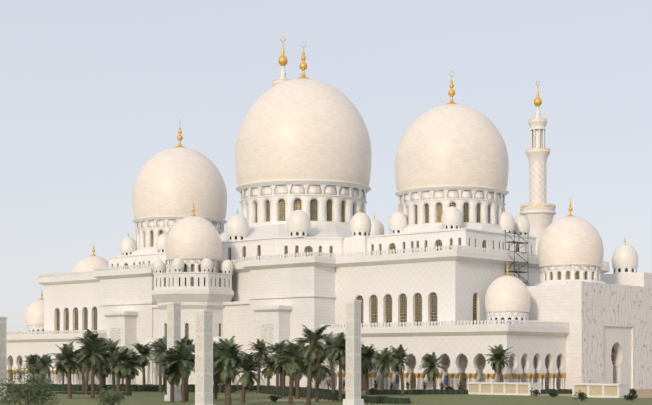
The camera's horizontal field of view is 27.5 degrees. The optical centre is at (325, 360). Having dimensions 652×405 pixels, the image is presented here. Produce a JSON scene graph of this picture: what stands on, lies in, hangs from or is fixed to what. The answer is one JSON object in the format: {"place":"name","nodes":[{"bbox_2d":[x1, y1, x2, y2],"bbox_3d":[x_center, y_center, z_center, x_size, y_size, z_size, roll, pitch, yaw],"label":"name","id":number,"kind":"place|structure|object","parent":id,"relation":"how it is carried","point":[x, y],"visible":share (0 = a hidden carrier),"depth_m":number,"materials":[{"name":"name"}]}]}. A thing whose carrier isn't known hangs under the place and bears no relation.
{"place":"outdoors","nodes":[
{"label":"outdoors","id":0,"kind":"place"},
{"bbox_2d":[0,0,651,333],"label":"sky","id":1,"kind":"structure","parent":0,"point":[91,91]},
{"bbox_2d":[1,383,651,404],"bbox_3d":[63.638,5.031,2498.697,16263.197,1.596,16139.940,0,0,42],"label":"ground","id":2,"kind":"structure","parent":0,"point":[644,397],"depth_m":193.45,"materials":[{"name":"green plant"}]},
{"bbox_2d":[0,319,6,395],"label":"pylon","id":3,"kind":"object","parent":2,"relation":"on","point":[3,348],"visible":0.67,"depth_m":180.52,"materials":[{"name":"white stone"}]},
{"bbox_2d":[167,304,180,394],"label":"pylon","id":4,"kind":"object","parent":2,"relation":"on","point":[173,323],"visible":0.64,"depth_m":190.29,"materials":[{"name":"white stone"}]},
{"bbox_2d":[195,312,212,404],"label":"pylon","id":5,"kind":"object","parent":2,"relation":"on","point":[203,358],"visible":1,"depth_m":147.44,"materials":[{"name":"white stone"}]},
{"bbox_2d":[7,260,565,387],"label":"arcade wall","id":6,"kind":"structure","parent":2,"relation":"on","point":[454,285],"depth_m":265.20,"materials":[{"name":"white stone"}]},
{"bbox_2d":[8,384,631,403],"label":"hedge","id":7,"kind":"object","parent":2,"relation":"on","point":[328,394],"visible":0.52,"depth_m":228.58,"materials":[{"name":"green plant"}]},
{"bbox_2d":[7,66,637,389],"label":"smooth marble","id":8,"kind":"object","parent":2,"relation":"on","point":[335,192],"visible":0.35,"depth_m":308.84},
{"bbox_2d":[25,78,603,323],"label":"large domes","id":9,"kind":"structure","parent":8,"relation":"on","point":[303,128],"depth_m":308.12,"materials":[{"name":"stone"}]},
{"bbox_2d":[37,36,625,299],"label":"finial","id":10,"kind":"object","parent":8,"relation":"on","point":[283,60],"visible":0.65,"depth_m":323.57,"materials":[{"name":"orange"}]},
{"bbox_2d":[120,206,637,351],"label":"small domes","id":11,"kind":"structure","parent":8,"relation":"on","point":[624,254],"depth_m":293.57,"materials":[{"name":"stone"}]},
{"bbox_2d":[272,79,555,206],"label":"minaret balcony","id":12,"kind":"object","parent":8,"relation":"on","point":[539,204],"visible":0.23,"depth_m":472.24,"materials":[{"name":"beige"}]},
{"bbox_2d":[529,162,545,203],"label":"shaft","id":13,"kind":"object","parent":8,"relation":"on","point":[537,182],"visible":0.4,"depth_m":473.94,"materials":[{"name":"stone"}]},
{"bbox_2d":[604,326,630,388],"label":"entrance portal","id":14,"kind":"object","parent":8,"relation":"attached to","point":[618,339],"visible":0.4,"depth_m":264.07,"materials":[{"name":"white stone"}]},
{"bbox_2d":[8,379,637,401],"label":"shrubs","id":15,"kind":"object","parent":2,"relation":"on","point":[580,395],"visible":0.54,"depth_m":215.51,"materials":[{"name":"green plant"}]},
{"bbox_2d":[13,340,634,404],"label":"trunks","id":16,"kind":"object","parent":2,"relation":"on","point":[185,387],"visible":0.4,"depth_m":199.49,"materials":[{"name":"brown plant"}]},
{"bbox_2d":[87,347,389,374],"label":"dates","id":17,"kind":"object","parent":16,"relation":"on","point":[89,361],"visible":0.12,"depth_m":225.17,"materials":[{"name":"brown"}]},
{"bbox_2d":[31,348,503,389],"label":"dry leaves","id":18,"kind":"object","parent":16,"relation":"attached to","point":[318,376],"visible":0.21,"depth_m":186.85,"materials":[{"name":"brown plant"}]},
{"bbox_2d":[21,324,514,391],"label":"leaves","id":19,"kind":"object","parent":16,"relation":"on","point":[222,355],"visible":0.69,"depth_m":191.02,"materials":[{"name":"green plant"}]},
{"bbox_2d":[0,224,651,404],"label":"walls","id":20,"kind":"structure","parent":2,"relation":"on","point":[289,296],"depth_m":282.49,"materials":[{"name":"stone"}]},
{"bbox_2d":[111,324,272,350],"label":"wall niche panels","id":21,"kind":"object","parent":20,"relation":"attached to","point":[267,332],"visible":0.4,"depth_m":279.51,"materials":[{"name":"white stone"}]},
{"bbox_2d":[19,371,447,384],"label":"archway","id":22,"kind":"object","parent":20,"relation":"attached to","point":[445,379],"visible":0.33,"depth_m":263.50,"materials":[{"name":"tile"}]},
{"bbox_2d":[7,370,565,378],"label":"gold cap","id":23,"kind":"object","parent":20,"relation":"on","point":[492,376],"visible":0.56,"depth_m":249.47,"materials":[{"name":"brown metal"}]},
{"bbox_2d":[56,199,518,332],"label":"glass","id":24,"kind":"object","parent":20,"relation":"on","point":[388,298],"visible":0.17,"depth_m":284.64,"materials":[{"name":"brown glass"}]},
{"bbox_2d":[33,225,633,333],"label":"window","id":25,"kind":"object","parent":20,"relation":"attached to","point":[516,318],"visible":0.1,"depth_m":288.67,"materials":[{"name":"grey"}]},
{"bbox_2d":[112,238,593,339],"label":"small windows","id":26,"kind":"structure","parent":20,"relation":"on","point":[568,274],"depth_m":291.04,"materials":[{"name":"brown glass"}]},
{"bbox_2d":[346,302,360,398],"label":"pylon","id":27,"kind":"object","parent":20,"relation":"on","point":[353,350],"visible":1,"depth_m":169.84,"materials":[{"name":"white stone"}]},
{"bbox_2d":[505,231,527,282],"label":"scaffold","id":28,"kind":"object","parent":20,"relation":"on","point":[515,251],"visible":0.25,"depth_m":271.04,"materials":[{"name":"grey metal"}]},
{"bbox_2d":[582,281,651,389],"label":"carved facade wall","id":29,"kind":"structure","parent":20,"relation":"attached to","point":[613,305],"depth_m":261.77,"materials":[{"name":"white stone"}]},
{"bbox_2d":[469,384,616,395],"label":"wall","id":30,"kind":"structure","parent":2,"relation":"on","point":[593,390],"depth_m":222.24,"materials":[{"name":"stone"}]},
{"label":"road","id":31,"kind":"structure","parent":0,"visible":0},
{"bbox_2d":[235,390,419,403],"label":"hedge","id":32,"kind":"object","parent":31,"relation":"on","point":[304,397],"depth_m":206.93,"materials":[{"name":"grey"}]},
{"bbox_2d":[236,390,421,404],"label":"kerb","id":33,"kind":"structure","parent":31,"relation":"on","point":[313,398],"depth_m":205.94,"materials":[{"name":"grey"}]}
]}

